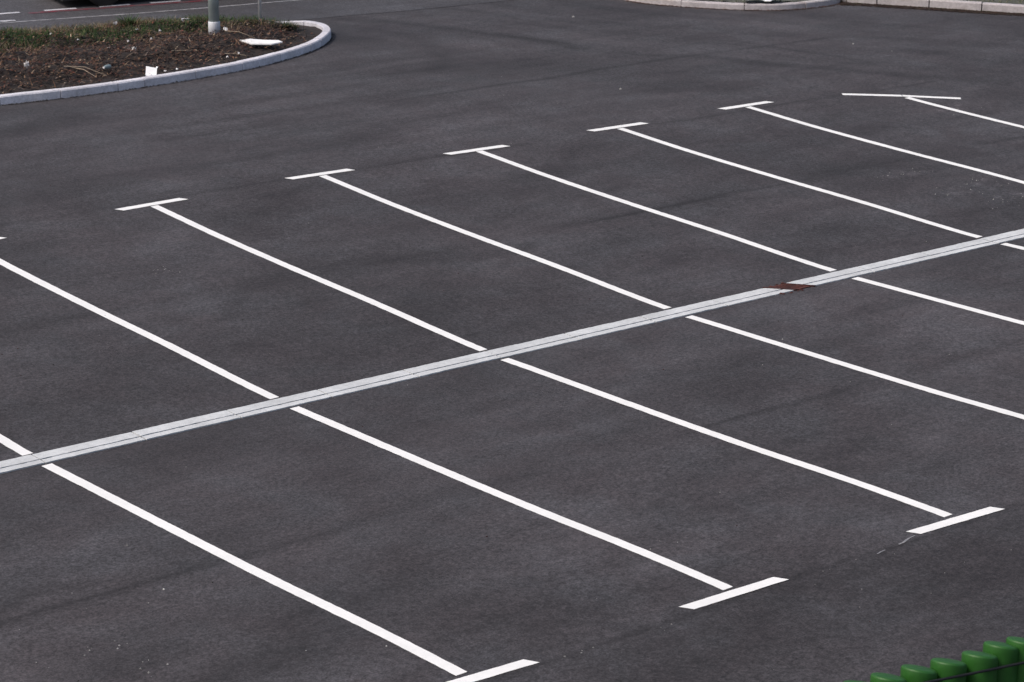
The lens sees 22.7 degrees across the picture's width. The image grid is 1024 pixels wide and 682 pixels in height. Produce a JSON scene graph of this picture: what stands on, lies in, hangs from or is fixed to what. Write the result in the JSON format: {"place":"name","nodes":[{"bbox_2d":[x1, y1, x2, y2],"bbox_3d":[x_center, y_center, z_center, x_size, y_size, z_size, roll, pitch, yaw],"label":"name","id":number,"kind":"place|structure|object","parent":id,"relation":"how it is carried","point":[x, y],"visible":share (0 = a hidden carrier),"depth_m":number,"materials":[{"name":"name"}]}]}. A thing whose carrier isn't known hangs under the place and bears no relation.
{"place":"outdoors","nodes":[
{"label":"outdoors","id":0,"kind":"place"},
{"bbox_2d":[0,0,507,30],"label":"road","id":1,"kind":"structure","parent":0,"point":[285,10],"depth_m":42.93,"materials":[{"name":"grey asphalt"}]},
{"bbox_2d":[44,8,76,10],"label":"road dash","id":2,"kind":"object","parent":1,"relation":"on","point":[60,9],"visible":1,"depth_m":42.83,"materials":[{"name":"paint"}]},
{"bbox_2d":[61,0,116,5],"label":"black car","id":3,"kind":"object","parent":1,"relation":"on","point":[103,2],"visible":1,"depth_m":43.14,"materials":[{"name":"paint"}]},
{"bbox_2d":[99,4,129,6],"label":"road dash","id":4,"kind":"object","parent":1,"relation":"on","point":[115,5],"visible":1,"depth_m":43.23,"materials":[{"name":"paint"}]},
{"bbox_2d":[29,0,207,13],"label":"red line","id":5,"kind":"object","parent":1,"relation":"on","point":[117,6],"visible":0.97,"depth_m":43.15,"materials":[{"name":"paint"}]},
{"bbox_2d":[1,0,296,22],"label":"road edge line","id":6,"kind":"object","parent":1,"relation":"on","point":[144,12],"visible":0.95,"depth_m":42.58,"materials":[{"name":"paint"}]},
{"bbox_2d":[149,0,179,2],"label":"road dash","id":7,"kind":"object","parent":1,"relation":"on","point":[165,1],"visible":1,"depth_m":43.64,"materials":[{"name":"paint"}]},
{"bbox_2d":[0,0,1023,681],"bbox_3d":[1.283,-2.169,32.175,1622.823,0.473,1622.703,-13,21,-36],"label":"parking lot ground","id":8,"kind":"structure","parent":0,"point":[394,106],"depth_m":25.24,"materials":[{"name":"grey asphalt"}]},
{"bbox_2d":[0,434,31,455],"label":"bay marking","id":9,"kind":"object","parent":8,"relation":"on","point":[12,445],"visible":1,"depth_m":22.67,"materials":[{"name":"white paint"}]},
{"bbox_2d":[0,237,277,398],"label":"bay marking","id":10,"kind":"object","parent":8,"relation":"on","point":[196,359],"visible":1,"depth_m":25.66,"materials":[{"name":"white paint"}]},
{"bbox_2d":[0,21,330,104],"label":"island kerb","id":11,"kind":"structure","parent":8,"relation":"on","point":[321,39],"depth_m":36.90,"materials":[{"name":"concrete"}]},
{"bbox_2d":[0,21,321,94],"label":"island soil","id":12,"kind":"structure","parent":11,"relation":"in","point":[316,31],"depth_m":37.82,"materials":[{"name":"brown soil"}]},
{"bbox_2d":[103,64,111,68],"bbox_3d":[-5.859,-3.954,36.796,0.070,0.082,0.225,4,18,13],"label":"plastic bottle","id":13,"kind":"object","parent":12,"relation":"on","point":[108,66],"visible":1,"depth_m":36.76,"materials":[{"name":"plastic"}]},
{"bbox_2d":[116,13,145,26],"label":"grass tuft","id":14,"kind":"object","parent":12,"relation":"on","point":[130,21],"visible":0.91,"depth_m":40.35,"materials":[{"name":"green plant"}]},
{"bbox_2d":[145,66,157,75],"bbox_3d":[-5.223,-3.904,36.865,0.175,0.022,0.225,6,48,-4],"label":"white carton","id":15,"kind":"object","parent":12,"relation":"on","point":[152,70],"visible":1,"depth_m":36.86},
{"bbox_2d":[0,13,307,52],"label":"green grass","id":16,"kind":"structure","parent":12,"relation":"on","point":[29,36],"depth_m":39.53,"materials":[{"name":"green plant"}]},
{"bbox_2d":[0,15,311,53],"bbox_3d":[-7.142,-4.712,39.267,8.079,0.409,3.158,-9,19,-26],"label":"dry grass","id":17,"kind":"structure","parent":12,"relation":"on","point":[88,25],"depth_m":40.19,"materials":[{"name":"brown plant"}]},
{"bbox_2d":[0,18,312,93],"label":"fallen leaves","id":18,"kind":"object","parent":12,"relation":"on","point":[148,40],"visible":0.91,"depth_m":38.23,"materials":[{"name":"brown plant"}]},
{"bbox_2d":[0,14,314,93],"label":"dead stems","id":19,"kind":"object","parent":12,"relation":"on","point":[106,49],"visible":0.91,"depth_m":38.14,"materials":[{"name":"brown plant"}]},
{"bbox_2d":[208,0,219,34],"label":"street lamp","id":20,"kind":"object","parent":12,"relation":"on","point":[213,16],"visible":0.78,"depth_m":39.54,"materials":[{"name":"metal"}]},
{"bbox_2d":[232,15,253,24],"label":"shrub","id":21,"kind":"object","parent":12,"relation":"on","point":[244,19],"visible":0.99,"depth_m":40.44,"materials":[{"name":"green plant"}]},
{"bbox_2d":[258,0,261,21],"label":"metal post","id":22,"kind":"object","parent":12,"relation":"on","point":[259,10],"visible":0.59,"depth_m":40.51,"materials":[{"name":"metal"}]},
{"bbox_2d":[241,39,281,44],"bbox_3d":[-3.837,-4.563,38.839,0.668,0.046,0.264,1,17,5],"label":"white board","id":23,"kind":"object","parent":12,"relation":"on","point":[259,42],"visible":1,"depth_m":38.83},
{"bbox_2d":[271,20,300,30],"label":"shrub","id":24,"kind":"object","parent":12,"relation":"on","point":[290,25],"visible":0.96,"depth_m":40.38,"materials":[{"name":"green plant"}]},
{"bbox_2d":[1,33,334,104],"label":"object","id":25,"kind":"object","parent":8,"relation":"on","point":[184,80],"visible":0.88,"depth_m":37.05,"materials":[{"name":"grey concrete"}]},
{"bbox_2d":[42,463,538,681],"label":"bay marking","id":26,"kind":"object","parent":8,"relation":"on","point":[451,668],"visible":1,"depth_m":19.50,"materials":[{"name":"white paint"}]},
{"bbox_2d":[117,198,486,350],"bbox_3d":[-2.342,-0.755,27.667,0.951,0.300,6.325,-13,21,-36],"label":"bay marking","id":27,"kind":"object","parent":8,"relation":"on","point":[332,284],"visible":1,"depth_m":27.67,"materials":[{"name":"white paint"}]},
{"bbox_2d":[17,74,915,680],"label":"dark crumbs","id":28,"kind":"object","parent":8,"relation":"on","point":[443,290],"visible":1,"depth_m":24.80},
{"bbox_2d":[287,169,670,308],"bbox_3d":[-0.448,-1.201,29.112,0.958,0.296,6.425,-13,21,-36],"label":"bay marking","id":29,"kind":"object","parent":8,"relation":"on","point":[541,260],"visible":1,"depth_m":29.13,"materials":[{"name":"white paint"}]},
{"bbox_2d":[0,229,1023,473],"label":"drain channel","id":30,"kind":"object","parent":8,"relation":"on","point":[62,453],"visible":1,"depth_m":25.04,"materials":[{"name":"concrete"}]},
{"bbox_2d":[763,283,815,290],"bbox_3d":[3.003,-0.587,27.582,0.542,0.017,0.223,4,18,15],"label":"rusty gully plate","id":31,"kind":"object","parent":30,"relation":"on","point":[790,286],"visible":1,"depth_m":27.59,"materials":[{"name":"brown metal"}]},
{"bbox_2d":[19,16,1022,672],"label":"grit","id":32,"kind":"object","parent":8,"relation":"on","point":[331,590],"visible":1,"depth_m":21.49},
{"bbox_2d":[290,406,788,608],"bbox_3d":[-0.079,1.259,21.591,1.024,0.028,5.921,-13,21,-36],"label":"bay marking","id":33,"kind":"object","parent":8,"relation":"on","point":[601,535],"visible":1,"depth_m":20.83,"materials":[{"name":"white paint"}]},
{"bbox_2d":[443,145,835,270],"bbox_3d":[1.449,-1.615,30.463,0.977,0.283,6.376,-13,21,-36],"label":"bay marking","id":34,"kind":"object","parent":8,"relation":"on","point":[652,210],"visible":1,"depth_m":30.52,"materials":[{"name":"white paint"}]},
{"bbox_2d":[626,0,839,10],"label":"kerb dust","id":35,"kind":"object","parent":8,"relation":"on","point":[729,9],"visible":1,"depth_m":43.22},
{"bbox_2d":[629,0,839,9],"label":"kerb curved","id":36,"kind":"object","parent":8,"relation":"on","point":[751,6],"visible":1,"depth_m":43.10,"materials":[{"name":"concrete"}]},
{"bbox_2d":[502,358,1002,533],"bbox_3d":[1.869,0.813,23.006,1.016,0.034,5.911,-13,21,-36],"label":"bay marking","id":37,"kind":"object","parent":8,"relation":"on","point":[951,521],"visible":1,"depth_m":22.27,"materials":[{"name":"white paint"}]},
{"bbox_2d":[588,122,981,237],"bbox_3d":[3.317,-2.030,31.819,0.975,0.272,6.350,-13,21,-36],"label":"bay marking","id":38,"kind":"object","parent":8,"relation":"on","point":[795,182],"visible":1,"depth_m":31.91,"materials":[{"name":"white paint"}]},
{"bbox_2d":[843,680,863,681],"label":"green post","id":39,"kind":"object","parent":8,"relation":"on","point":[852,681],"visible":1,"depth_m":14.93,"materials":[{"name":"plastic"}]},
{"bbox_2d":[686,315,1023,418],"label":"bay marking","id":40,"kind":"object","parent":8,"relation":"on","point":[884,376],"visible":1,"depth_m":24.80,"materials":[{"name":"white paint"}]},
{"bbox_2d":[718,101,1023,183],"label":"bay marking","id":41,"kind":"object","parent":8,"relation":"on","point":[872,142],"visible":1,"depth_m":33.90,"materials":[{"name":"white paint"}]},
{"bbox_2d":[870,672,906,681],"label":"green post","id":42,"kind":"object","parent":8,"relation":"on","point":[880,677],"visible":1,"depth_m":14.97,"materials":[{"name":"plastic"}]},
{"bbox_2d":[900,664,936,681],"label":"green post","id":43,"kind":"object","parent":8,"relation":"on","point":[912,673],"visible":1,"depth_m":15.06,"materials":[{"name":"plastic"}]},
{"bbox_2d":[839,2,1023,15],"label":"kerb dirt","id":44,"kind":"structure","parent":8,"relation":"on","point":[928,8],"depth_m":43.08,"materials":[{"name":"soil"}]},
{"bbox_2d":[841,0,1023,12],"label":"kerb straight","id":45,"kind":"object","parent":8,"relation":"on","point":[984,6],"visible":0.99,"depth_m":43.06,"materials":[{"name":"concrete"}]},
{"bbox_2d":[842,93,1023,127],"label":"bay marking","id":46,"kind":"object","parent":8,"relation":"on","point":[952,109],"visible":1,"depth_m":36.06,"materials":[{"name":"white paint"}]},
{"bbox_2d":[852,277,1023,324],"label":"bay marking","id":47,"kind":"object","parent":8,"relation":"on","point":[941,301],"visible":1,"depth_m":27.06,"materials":[{"name":"white paint"}]},
{"bbox_2d":[930,658,966,681],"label":"green post","id":48,"kind":"object","parent":8,"relation":"on","point":[944,667],"visible":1,"depth_m":15.15,"materials":[{"name":"plastic"}]},
{"bbox_2d":[961,650,997,681],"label":"green post","id":49,"kind":"object","parent":8,"relation":"on","point":[974,661],"visible":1,"depth_m":15.26,"materials":[{"name":"plastic"}]},
{"bbox_2d":[924,661,1023,681],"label":"black cable","id":50,"kind":"object","parent":49,"relation":"attached to","point":[980,671],"visible":1,"depth_m":15.19,"materials":[{"name":"rubber"}]},
{"bbox_2d":[983,641,1018,681],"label":"green post","id":51,"kind":"object","parent":8,"relation":"on","point":[1005,653],"visible":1,"depth_m":15.39,"materials":[{"name":"plastic"}]},
{"bbox_2d":[1001,243,1023,249],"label":"bay marking","id":52,"kind":"object","parent":8,"relation":"on","point":[1014,246],"visible":1,"depth_m":29.22,"materials":[{"name":"white paint"}]},
{"bbox_2d":[1006,636,1023,681],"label":"green post","id":53,"kind":"object","parent":8,"relation":"on","point":[1018,642],"visible":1,"depth_m":15.46,"materials":[{"name":"plastic"}]},
{"bbox_2d":[706,0,1023,4],"bbox_3d":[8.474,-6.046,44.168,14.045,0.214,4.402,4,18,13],"label":"verge grass","id":54,"kind":"structure","parent":0,"point":[967,0],"depth_m":43.14,"materials":[{"name":"green plant"}]}
]}

